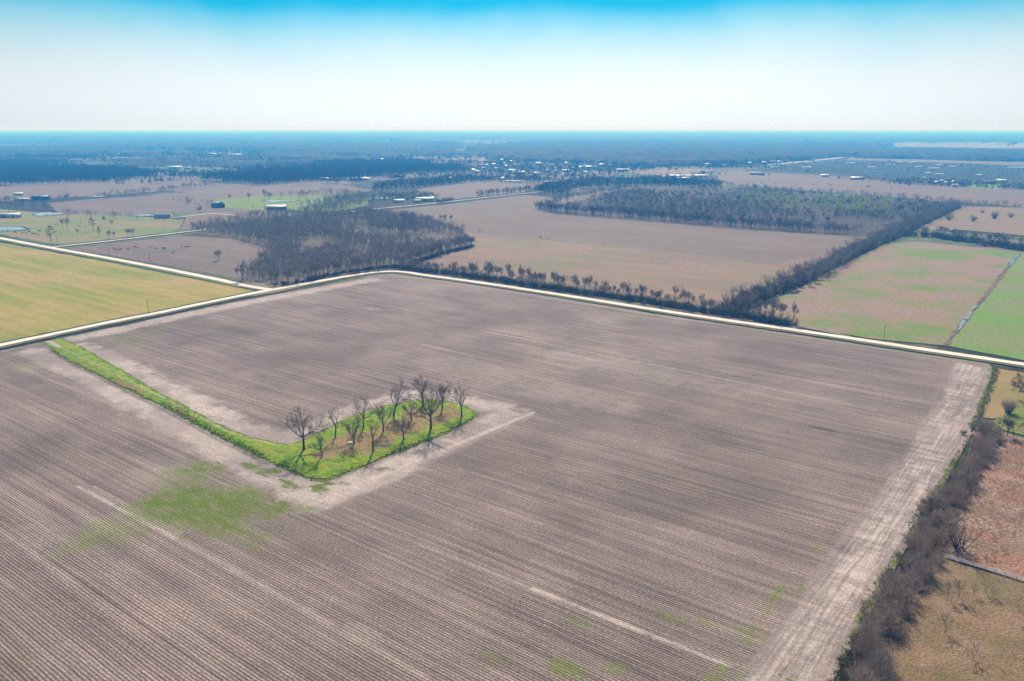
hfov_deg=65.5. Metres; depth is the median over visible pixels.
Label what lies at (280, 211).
woodland
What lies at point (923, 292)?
winter field
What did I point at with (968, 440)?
bare bush
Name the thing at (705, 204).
woodland
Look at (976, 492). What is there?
bare bush
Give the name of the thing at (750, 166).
woodland
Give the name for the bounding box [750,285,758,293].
bare tree
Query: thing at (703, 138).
forest
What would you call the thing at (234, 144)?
forest
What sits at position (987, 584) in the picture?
bare sapling
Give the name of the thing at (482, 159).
stubble field
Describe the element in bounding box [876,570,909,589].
bare bush
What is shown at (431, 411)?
bare tree
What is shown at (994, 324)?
green field
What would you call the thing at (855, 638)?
green bush
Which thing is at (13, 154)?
forest
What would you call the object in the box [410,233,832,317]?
tan field
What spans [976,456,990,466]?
bare bush
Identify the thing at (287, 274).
bare tree
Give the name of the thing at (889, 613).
bare bush
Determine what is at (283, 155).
forest
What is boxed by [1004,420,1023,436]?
bare tree
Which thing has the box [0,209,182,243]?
farm pasture
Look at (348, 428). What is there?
bare tree
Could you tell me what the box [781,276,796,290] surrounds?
bare tree
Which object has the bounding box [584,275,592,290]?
bare tree
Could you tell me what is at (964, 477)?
bare bush
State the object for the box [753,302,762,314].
bare tree
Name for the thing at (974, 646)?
bare sapling
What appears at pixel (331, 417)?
bare tree
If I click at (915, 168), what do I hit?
nursery stock
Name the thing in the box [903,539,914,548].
bare bush
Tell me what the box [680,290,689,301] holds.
bare tree
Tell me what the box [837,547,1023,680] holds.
rank pasture
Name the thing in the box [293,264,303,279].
bare tree
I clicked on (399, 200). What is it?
house
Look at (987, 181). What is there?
house
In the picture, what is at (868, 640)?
bare bush
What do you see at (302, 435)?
bare tree
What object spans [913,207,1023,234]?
bush field
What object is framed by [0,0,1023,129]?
sky
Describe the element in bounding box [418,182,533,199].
stubble field
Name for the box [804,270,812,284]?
bare tree
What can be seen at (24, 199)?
shed
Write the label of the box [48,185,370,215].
stubble field
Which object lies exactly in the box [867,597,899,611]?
bare bush
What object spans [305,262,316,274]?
bare tree
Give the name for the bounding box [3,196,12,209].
pine tree
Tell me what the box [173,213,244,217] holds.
track
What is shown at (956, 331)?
ditch
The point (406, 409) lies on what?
bare tree
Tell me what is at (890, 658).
bare bush
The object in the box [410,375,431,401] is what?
bare tree
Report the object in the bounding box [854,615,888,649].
bare bush
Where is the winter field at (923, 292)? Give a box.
[750,241,1016,344]
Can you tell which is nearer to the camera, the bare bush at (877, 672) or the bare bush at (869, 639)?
the bare bush at (877, 672)
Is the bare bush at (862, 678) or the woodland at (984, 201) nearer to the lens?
the bare bush at (862, 678)
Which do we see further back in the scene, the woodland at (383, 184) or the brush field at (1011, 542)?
the woodland at (383, 184)
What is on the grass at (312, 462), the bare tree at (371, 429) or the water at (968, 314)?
the bare tree at (371, 429)
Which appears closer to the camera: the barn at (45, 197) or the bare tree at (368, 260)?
the bare tree at (368, 260)
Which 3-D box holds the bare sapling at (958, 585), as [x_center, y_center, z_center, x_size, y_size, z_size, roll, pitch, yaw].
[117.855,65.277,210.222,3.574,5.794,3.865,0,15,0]
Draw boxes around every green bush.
[834,667,846,676]
[834,669,854,680]
[836,652,852,669]
[838,652,858,669]
[843,648,862,663]
[846,630,866,643]
[894,549,909,558]
[919,492,940,509]
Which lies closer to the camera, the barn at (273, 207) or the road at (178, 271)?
the road at (178, 271)
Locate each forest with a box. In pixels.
[0,132,1023,144]
[0,145,119,153]
[0,146,55,147]
[0,152,101,157]
[0,156,67,162]
[72,140,463,150]
[105,157,268,167]
[116,151,168,156]
[141,141,321,143]
[202,154,254,158]
[255,150,415,160]
[262,158,334,165]
[328,149,416,155]
[349,144,450,146]
[412,150,484,155]
[465,140,895,166]
[575,138,795,139]
[798,139,1023,141]
[854,147,1023,161]
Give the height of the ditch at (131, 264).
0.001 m
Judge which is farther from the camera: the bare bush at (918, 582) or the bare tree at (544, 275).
the bare tree at (544, 275)
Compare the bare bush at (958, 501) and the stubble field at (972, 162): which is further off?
the stubble field at (972, 162)
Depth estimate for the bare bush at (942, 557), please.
225.27 m
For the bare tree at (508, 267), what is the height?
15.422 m
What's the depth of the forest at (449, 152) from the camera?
3614.17 m
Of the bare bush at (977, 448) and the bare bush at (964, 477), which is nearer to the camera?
the bare bush at (964, 477)
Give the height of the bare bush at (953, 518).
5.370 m
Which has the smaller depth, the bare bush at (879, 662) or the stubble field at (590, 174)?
the bare bush at (879, 662)
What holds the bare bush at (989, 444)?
on the brush field at (1011, 542)
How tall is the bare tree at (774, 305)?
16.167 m
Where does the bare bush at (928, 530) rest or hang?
on the ground at (222, 184)
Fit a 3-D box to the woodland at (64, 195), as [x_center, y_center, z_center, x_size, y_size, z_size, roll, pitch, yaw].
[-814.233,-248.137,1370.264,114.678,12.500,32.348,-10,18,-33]
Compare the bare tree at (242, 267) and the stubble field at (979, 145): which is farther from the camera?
the stubble field at (979, 145)
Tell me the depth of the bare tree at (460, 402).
339.71 m
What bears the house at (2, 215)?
on the farm pasture at (119, 225)
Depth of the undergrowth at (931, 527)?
233.36 m
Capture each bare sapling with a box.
[936,609,955,631]
[939,578,959,597]
[952,578,965,596]
[966,641,979,659]
[982,577,993,592]
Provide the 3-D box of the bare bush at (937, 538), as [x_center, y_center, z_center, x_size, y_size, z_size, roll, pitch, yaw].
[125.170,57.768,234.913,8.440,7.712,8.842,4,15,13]
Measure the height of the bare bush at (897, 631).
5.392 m
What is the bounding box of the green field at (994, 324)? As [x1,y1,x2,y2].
[947,252,1023,359]
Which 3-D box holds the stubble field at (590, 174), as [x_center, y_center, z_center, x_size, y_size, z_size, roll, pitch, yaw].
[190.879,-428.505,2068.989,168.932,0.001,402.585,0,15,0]
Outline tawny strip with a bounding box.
[980,368,1023,418]
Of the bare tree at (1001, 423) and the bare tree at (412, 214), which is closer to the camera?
the bare tree at (1001, 423)
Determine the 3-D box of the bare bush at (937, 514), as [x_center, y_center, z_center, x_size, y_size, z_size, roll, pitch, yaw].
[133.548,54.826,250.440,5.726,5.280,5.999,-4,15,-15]
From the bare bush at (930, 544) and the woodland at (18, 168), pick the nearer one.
the bare bush at (930, 544)
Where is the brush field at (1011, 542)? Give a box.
[933,427,1023,579]
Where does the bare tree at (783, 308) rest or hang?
on the winter field at (923, 292)
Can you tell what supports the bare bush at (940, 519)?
on the brush field at (1011, 542)
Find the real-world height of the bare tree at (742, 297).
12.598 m
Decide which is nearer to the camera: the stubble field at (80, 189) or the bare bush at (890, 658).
the bare bush at (890, 658)
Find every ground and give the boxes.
[0,130,1023,679]
[745,160,1023,187]
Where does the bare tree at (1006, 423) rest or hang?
on the brush field at (1011, 542)
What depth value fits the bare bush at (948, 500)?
261.15 m
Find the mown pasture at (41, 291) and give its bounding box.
[0,243,252,341]
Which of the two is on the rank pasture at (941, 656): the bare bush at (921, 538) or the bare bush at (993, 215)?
the bare bush at (921, 538)
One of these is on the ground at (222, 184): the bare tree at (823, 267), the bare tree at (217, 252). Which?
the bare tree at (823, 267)
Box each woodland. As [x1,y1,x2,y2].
[0,137,1023,184]
[0,161,152,185]
[1,193,74,199]
[14,140,1006,171]
[48,208,95,215]
[92,180,266,197]
[111,211,185,221]
[172,195,217,204]
[189,204,464,280]
[191,201,349,229]
[199,161,465,184]
[279,187,375,196]
[296,194,350,205]
[307,190,368,207]
[321,157,430,168]
[368,190,437,202]
[371,173,560,190]
[430,157,654,177]
[477,180,566,197]
[537,174,723,195]
[560,161,786,168]
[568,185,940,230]
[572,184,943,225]
[597,172,725,179]
[643,180,953,201]
[722,198,967,302]
[838,175,905,184]
[892,176,1023,190]
[957,198,1020,207]
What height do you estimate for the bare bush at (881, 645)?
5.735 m
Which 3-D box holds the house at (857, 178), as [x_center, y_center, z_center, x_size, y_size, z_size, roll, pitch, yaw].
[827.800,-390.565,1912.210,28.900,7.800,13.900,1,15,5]
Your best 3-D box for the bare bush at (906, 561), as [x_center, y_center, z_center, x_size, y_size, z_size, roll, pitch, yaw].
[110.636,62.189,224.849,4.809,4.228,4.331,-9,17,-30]
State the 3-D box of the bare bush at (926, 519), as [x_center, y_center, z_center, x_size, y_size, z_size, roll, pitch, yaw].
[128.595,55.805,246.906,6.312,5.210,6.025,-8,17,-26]
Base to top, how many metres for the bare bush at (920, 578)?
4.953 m
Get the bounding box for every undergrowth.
[272,244,474,284]
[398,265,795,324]
[718,205,960,310]
[835,425,1002,680]
[900,229,1023,249]
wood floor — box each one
[184,212,472,283]
[540,188,945,235]
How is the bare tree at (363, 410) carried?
on the grass at (312, 462)
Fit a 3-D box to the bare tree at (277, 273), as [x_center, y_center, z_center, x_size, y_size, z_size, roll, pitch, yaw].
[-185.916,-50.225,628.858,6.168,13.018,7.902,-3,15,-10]
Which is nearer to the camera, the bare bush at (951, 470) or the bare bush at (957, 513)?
the bare bush at (957, 513)
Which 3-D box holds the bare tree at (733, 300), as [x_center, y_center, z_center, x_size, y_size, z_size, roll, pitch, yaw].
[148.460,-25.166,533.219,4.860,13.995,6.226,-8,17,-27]
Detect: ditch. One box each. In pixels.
[0,236,245,282]
[0,290,259,342]
[1,240,237,286]
[944,253,1020,343]
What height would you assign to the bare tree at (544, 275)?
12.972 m
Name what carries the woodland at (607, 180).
on the ground at (222, 184)
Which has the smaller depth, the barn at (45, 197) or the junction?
the junction
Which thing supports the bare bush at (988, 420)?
on the brush field at (1011, 542)
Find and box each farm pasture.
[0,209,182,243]
[214,195,367,210]
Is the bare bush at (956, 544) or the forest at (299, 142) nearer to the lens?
the bare bush at (956, 544)
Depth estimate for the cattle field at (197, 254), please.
794.32 m
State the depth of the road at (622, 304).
519.82 m
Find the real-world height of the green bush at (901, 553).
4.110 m
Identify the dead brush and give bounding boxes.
[878,575,1023,680]
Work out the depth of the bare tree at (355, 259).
687.23 m
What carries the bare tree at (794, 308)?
on the winter field at (923, 292)
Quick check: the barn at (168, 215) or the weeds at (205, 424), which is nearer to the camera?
the weeds at (205, 424)
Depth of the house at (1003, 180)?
1814.08 m
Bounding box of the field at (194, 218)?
[182,209,293,228]
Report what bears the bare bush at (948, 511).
on the brush field at (1011, 542)
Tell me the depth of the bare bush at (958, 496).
261.09 m
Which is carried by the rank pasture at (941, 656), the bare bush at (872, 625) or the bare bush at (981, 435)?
the bare bush at (872, 625)
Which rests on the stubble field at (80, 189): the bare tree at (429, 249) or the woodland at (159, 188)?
the woodland at (159, 188)
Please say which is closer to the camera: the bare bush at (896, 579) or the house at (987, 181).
the bare bush at (896, 579)
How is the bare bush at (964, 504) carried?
on the brush field at (1011, 542)
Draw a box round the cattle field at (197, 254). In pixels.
[71,236,270,278]
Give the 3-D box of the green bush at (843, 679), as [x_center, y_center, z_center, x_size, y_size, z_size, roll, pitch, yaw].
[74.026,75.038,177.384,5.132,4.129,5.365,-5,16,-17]
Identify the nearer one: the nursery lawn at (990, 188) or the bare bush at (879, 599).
the bare bush at (879, 599)
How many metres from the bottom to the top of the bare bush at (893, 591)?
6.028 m
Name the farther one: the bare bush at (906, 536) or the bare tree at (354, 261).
the bare tree at (354, 261)
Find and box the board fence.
[945,554,1023,580]
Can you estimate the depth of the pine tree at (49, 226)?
859.77 m
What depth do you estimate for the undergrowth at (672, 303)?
579.66 m
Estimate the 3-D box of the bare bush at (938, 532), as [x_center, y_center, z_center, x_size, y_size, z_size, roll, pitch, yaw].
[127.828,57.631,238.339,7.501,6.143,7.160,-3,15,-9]
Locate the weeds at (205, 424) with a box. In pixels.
[162,402,263,456]
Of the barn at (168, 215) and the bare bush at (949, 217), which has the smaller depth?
the bare bush at (949, 217)
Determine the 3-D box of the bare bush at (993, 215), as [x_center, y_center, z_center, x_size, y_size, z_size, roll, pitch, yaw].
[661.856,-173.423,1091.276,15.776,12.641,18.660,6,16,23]
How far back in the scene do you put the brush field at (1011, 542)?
253.11 m
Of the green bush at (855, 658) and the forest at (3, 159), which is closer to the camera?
the green bush at (855, 658)
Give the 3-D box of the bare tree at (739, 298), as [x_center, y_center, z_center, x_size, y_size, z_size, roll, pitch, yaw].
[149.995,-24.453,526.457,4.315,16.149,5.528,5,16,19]
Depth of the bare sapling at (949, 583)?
209.52 m
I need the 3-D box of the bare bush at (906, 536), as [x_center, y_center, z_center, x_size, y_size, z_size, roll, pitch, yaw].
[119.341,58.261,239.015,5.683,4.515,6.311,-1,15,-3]
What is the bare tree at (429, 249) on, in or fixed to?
on the wood floor at (266, 279)
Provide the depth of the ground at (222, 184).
1508.97 m
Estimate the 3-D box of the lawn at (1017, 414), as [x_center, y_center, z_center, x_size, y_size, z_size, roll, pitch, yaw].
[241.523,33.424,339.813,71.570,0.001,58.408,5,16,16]
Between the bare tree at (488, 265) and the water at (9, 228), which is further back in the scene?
the water at (9, 228)
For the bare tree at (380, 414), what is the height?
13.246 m
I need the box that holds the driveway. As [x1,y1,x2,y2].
[802,325,848,335]
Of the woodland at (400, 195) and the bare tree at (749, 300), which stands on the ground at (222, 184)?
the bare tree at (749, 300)
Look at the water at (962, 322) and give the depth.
503.14 m
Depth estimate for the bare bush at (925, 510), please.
254.04 m
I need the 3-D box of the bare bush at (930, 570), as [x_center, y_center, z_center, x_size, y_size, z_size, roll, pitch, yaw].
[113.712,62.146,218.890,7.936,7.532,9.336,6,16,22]
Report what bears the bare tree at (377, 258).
on the wood floor at (266, 279)
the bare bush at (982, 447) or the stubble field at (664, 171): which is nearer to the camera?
the bare bush at (982, 447)
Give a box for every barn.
[32,195,50,199]
[154,213,172,217]
[167,166,181,168]
[266,205,286,209]
[416,197,433,200]
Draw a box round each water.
[0,226,24,230]
[33,212,62,215]
[265,200,296,201]
[958,320,966,329]
[964,311,972,318]
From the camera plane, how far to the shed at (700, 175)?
1999.01 m
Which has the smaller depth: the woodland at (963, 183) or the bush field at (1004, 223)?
the bush field at (1004, 223)
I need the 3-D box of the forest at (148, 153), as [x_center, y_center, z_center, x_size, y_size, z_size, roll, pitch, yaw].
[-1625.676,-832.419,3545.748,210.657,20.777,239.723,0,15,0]
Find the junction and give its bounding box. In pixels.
[243,281,300,295]
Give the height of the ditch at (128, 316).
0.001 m
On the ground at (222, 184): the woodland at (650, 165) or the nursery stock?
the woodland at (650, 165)
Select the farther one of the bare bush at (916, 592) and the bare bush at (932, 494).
the bare bush at (932, 494)
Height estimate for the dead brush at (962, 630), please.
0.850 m
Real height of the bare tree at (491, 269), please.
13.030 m
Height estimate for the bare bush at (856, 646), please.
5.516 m
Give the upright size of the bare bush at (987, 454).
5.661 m
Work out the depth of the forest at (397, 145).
4834.49 m
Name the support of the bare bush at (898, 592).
on the rank pasture at (941, 656)
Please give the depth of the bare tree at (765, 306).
516.39 m
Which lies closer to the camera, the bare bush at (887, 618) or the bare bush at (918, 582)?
the bare bush at (887, 618)
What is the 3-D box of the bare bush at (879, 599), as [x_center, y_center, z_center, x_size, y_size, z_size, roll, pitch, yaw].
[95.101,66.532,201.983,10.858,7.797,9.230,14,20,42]
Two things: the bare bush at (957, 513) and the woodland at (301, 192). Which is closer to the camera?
the bare bush at (957, 513)
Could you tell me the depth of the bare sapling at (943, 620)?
195.65 m
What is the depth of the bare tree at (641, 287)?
569.51 m
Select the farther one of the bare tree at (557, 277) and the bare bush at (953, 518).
the bare tree at (557, 277)
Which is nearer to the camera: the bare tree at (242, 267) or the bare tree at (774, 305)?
the bare tree at (774, 305)
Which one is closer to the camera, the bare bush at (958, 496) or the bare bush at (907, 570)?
the bare bush at (907, 570)
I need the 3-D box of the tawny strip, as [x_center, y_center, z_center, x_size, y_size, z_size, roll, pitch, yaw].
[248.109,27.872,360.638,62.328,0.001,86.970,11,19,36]
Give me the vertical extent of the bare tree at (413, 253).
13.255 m
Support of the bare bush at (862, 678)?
on the rank pasture at (941, 656)
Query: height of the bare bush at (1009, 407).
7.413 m
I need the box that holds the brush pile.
[374,442,393,446]
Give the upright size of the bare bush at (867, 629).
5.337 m
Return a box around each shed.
[6,213,22,217]
[17,198,30,200]
[413,199,420,202]
[692,174,707,176]
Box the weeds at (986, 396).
[968,366,1000,429]
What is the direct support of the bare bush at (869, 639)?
on the rank pasture at (941, 656)
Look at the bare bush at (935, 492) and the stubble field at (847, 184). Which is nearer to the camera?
the bare bush at (935, 492)
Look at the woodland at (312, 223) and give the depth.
863.38 m
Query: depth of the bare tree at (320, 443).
295.91 m
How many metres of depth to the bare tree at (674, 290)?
557.43 m
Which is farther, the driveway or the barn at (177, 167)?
the barn at (177, 167)
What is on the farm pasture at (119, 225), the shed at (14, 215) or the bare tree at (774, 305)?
the shed at (14, 215)
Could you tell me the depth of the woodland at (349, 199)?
1263.80 m
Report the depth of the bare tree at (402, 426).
313.57 m
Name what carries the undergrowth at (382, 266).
on the wood floor at (266, 279)
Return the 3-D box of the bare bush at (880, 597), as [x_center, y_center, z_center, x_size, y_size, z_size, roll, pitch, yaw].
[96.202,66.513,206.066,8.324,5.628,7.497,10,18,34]
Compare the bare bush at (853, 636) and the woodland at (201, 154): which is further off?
the woodland at (201, 154)
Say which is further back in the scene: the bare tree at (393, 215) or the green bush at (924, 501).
the bare tree at (393, 215)
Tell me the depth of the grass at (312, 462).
321.74 m
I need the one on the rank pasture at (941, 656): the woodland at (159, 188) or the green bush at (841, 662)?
the green bush at (841, 662)
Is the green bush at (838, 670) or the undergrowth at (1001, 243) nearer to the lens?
the green bush at (838, 670)
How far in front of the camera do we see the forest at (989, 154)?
3243.45 m
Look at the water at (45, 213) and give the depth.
1149.77 m
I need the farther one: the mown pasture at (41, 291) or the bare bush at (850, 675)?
the mown pasture at (41, 291)
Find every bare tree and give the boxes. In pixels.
[212,250,221,256]
[233,261,247,279]
[272,269,279,283]
[277,406,330,449]
[281,265,293,281]
[283,269,292,280]
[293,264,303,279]
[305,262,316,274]
[308,429,326,456]
[315,262,323,272]
[328,407,343,436]
[340,413,363,443]
[350,254,362,266]
[351,394,379,427]
[353,256,363,270]
[363,256,372,266]
[366,417,384,451]
[371,401,395,431]
[375,254,381,268]
[388,211,397,218]
[389,377,412,415]
[391,411,414,439]
[399,210,408,223]
[402,397,417,420]
[405,210,416,222]
[406,249,416,259]
[407,382,453,429]
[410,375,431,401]
[426,245,433,255]
[435,380,453,407]
[445,382,470,416]
[469,261,476,272]
[484,261,492,268]
[489,264,495,273]
[505,262,511,274]
[540,271,546,282]
[553,274,561,283]
[570,273,576,284]
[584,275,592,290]
[639,285,646,294]
[672,285,679,296]
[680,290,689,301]
[730,294,738,306]
[732,291,744,306]
[737,293,741,310]
[740,291,752,296]
[742,295,754,310]
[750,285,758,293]
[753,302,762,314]
[758,285,770,300]
[763,301,768,311]
[769,297,780,314]
[779,303,787,317]
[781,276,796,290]
[792,301,799,323]
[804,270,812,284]
[815,263,828,269]
[971,231,983,243]
[993,232,1005,241]
[994,416,1011,432]
[1003,418,1015,435]
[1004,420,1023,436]
[1009,372,1023,392]
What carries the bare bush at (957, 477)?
on the brush field at (1011, 542)
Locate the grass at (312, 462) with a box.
[44,339,474,477]
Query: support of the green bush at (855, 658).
on the rank pasture at (941, 656)
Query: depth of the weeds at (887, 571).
247.23 m
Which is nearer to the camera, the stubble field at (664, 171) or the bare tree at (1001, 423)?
the bare tree at (1001, 423)
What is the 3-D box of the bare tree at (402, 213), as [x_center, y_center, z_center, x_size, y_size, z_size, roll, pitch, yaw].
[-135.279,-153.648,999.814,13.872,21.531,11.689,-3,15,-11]
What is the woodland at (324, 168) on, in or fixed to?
on the ground at (222, 184)
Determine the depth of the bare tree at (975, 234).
852.45 m
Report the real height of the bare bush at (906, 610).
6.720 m
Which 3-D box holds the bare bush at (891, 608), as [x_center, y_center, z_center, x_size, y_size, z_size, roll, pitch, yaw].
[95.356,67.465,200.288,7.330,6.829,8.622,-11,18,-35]
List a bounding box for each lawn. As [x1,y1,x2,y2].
[965,182,1001,189]
[993,401,1023,434]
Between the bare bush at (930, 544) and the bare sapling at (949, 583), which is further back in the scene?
the bare bush at (930, 544)
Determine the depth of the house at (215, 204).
1240.02 m
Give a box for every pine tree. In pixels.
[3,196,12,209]
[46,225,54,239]
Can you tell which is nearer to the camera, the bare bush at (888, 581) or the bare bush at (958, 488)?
the bare bush at (888, 581)
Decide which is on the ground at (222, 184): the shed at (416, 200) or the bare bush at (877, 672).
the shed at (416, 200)
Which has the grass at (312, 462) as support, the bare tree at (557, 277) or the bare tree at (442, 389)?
the bare tree at (442, 389)
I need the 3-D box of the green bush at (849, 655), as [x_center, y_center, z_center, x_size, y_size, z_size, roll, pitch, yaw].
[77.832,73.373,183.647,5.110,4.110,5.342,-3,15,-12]
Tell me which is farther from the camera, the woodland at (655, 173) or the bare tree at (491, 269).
the woodland at (655, 173)
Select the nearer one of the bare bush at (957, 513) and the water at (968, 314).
the bare bush at (957, 513)
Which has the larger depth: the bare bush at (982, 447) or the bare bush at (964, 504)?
the bare bush at (982, 447)
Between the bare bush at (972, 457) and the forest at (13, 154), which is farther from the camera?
the forest at (13, 154)
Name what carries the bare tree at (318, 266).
on the wood floor at (266, 279)
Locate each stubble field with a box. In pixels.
[0,177,222,200]
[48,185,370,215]
[376,188,862,263]
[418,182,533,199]
[420,157,491,165]
[556,172,615,179]
[630,168,714,174]
[695,171,1023,206]
[846,157,1023,164]
[894,142,1023,147]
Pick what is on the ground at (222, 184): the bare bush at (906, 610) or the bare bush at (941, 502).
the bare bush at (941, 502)
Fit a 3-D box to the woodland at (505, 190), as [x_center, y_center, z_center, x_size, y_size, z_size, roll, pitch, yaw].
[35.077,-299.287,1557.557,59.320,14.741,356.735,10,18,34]
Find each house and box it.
[0,212,7,217]
[13,192,24,195]
[211,201,224,207]
[393,199,403,202]
[850,177,863,179]
[981,180,996,183]
[996,179,1007,181]
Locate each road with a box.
[0,237,270,289]
[0,271,1023,365]
[55,187,586,246]
[769,157,843,164]
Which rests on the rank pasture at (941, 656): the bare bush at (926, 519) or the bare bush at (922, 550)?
the bare bush at (922, 550)
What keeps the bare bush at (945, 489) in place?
on the brush field at (1011, 542)
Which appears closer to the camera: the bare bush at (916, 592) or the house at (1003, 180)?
the bare bush at (916, 592)
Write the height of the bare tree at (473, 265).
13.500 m
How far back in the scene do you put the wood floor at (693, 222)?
1127.40 m
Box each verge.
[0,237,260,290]
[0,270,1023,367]
[60,187,588,246]
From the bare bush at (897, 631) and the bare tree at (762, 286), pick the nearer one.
the bare bush at (897, 631)
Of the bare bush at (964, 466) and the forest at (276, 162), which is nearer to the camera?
the bare bush at (964, 466)
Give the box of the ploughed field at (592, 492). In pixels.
[0,276,993,680]
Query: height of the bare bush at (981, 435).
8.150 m
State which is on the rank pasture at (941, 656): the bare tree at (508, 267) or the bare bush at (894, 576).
the bare bush at (894, 576)
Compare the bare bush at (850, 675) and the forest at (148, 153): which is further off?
the forest at (148, 153)
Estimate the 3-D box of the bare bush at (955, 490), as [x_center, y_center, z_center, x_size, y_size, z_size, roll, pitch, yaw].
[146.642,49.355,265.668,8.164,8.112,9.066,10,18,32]
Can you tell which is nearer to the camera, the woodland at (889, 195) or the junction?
the junction
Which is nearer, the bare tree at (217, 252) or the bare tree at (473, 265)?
the bare tree at (473, 265)
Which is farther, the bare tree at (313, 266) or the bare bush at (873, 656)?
the bare tree at (313, 266)
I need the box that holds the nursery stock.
[749,161,1023,184]
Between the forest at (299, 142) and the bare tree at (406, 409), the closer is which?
the bare tree at (406, 409)
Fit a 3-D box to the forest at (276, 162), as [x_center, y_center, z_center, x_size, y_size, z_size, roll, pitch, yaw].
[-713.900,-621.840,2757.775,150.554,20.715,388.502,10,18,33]
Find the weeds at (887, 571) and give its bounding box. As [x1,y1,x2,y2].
[830,422,970,680]
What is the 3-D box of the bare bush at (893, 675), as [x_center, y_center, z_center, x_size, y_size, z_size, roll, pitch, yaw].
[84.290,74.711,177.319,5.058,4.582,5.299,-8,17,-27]
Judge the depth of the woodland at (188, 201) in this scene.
1284.74 m
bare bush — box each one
[843,657,884,680]
[844,665,885,680]
[847,625,872,645]
[847,637,871,657]
[850,591,891,626]
[853,630,882,650]
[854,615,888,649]
[854,620,883,636]
[854,626,882,646]
[854,666,885,680]
[858,613,888,640]
[859,642,894,668]
[860,644,900,673]
[864,656,890,679]
[866,589,904,615]
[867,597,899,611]
[868,601,902,630]
[868,635,893,659]
[870,646,899,668]
[872,587,896,603]
[872,604,904,623]
[874,567,908,587]
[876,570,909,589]
[877,597,904,622]
[879,672,892,680]
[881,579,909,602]
[881,581,908,603]
[882,567,909,584]
[882,666,903,680]
[883,580,905,599]
[884,618,910,637]
[889,591,918,616]
[891,552,915,567]
[892,574,929,600]
[896,557,910,566]
[899,557,934,577]
[899,569,920,590]
[900,529,914,541]
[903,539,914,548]
[908,527,923,538]
[910,524,938,541]
[910,553,940,578]
[910,568,928,582]
[910,577,924,587]
[911,501,931,512]
[911,529,933,550]
[912,545,931,557]
[913,579,933,592]
[916,514,937,525]
[918,533,939,552]
[918,539,938,557]
[920,561,939,576]
[922,507,940,516]
[922,525,949,548]
[925,486,941,497]
[925,491,951,509]
[926,490,944,506]
[927,524,948,541]
[928,551,948,565]
[929,509,945,522]
[931,483,955,496]
[931,500,942,511]
[931,506,959,527]
[932,508,991,550]
[936,492,955,505]
[939,480,962,499]
[940,504,957,519]
[943,511,961,524]
[944,213,955,219]
[945,491,964,505]
[946,468,967,480]
[947,475,973,491]
[949,466,961,475]
[951,481,969,495]
[951,505,964,516]
[952,494,970,505]
[953,466,984,486]
[956,457,975,471]
[958,501,968,508]
[961,453,982,464]
[961,469,978,480]
[962,435,981,450]
[969,440,994,455]
[969,442,986,456]
[972,438,998,451]
[972,463,982,471]
[973,488,980,494]
[974,417,998,431]
[974,430,998,444]
[976,447,995,458]
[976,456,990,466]
[984,425,998,435]
[990,211,1000,218]
[992,434,1005,443]
[1000,399,1019,413]

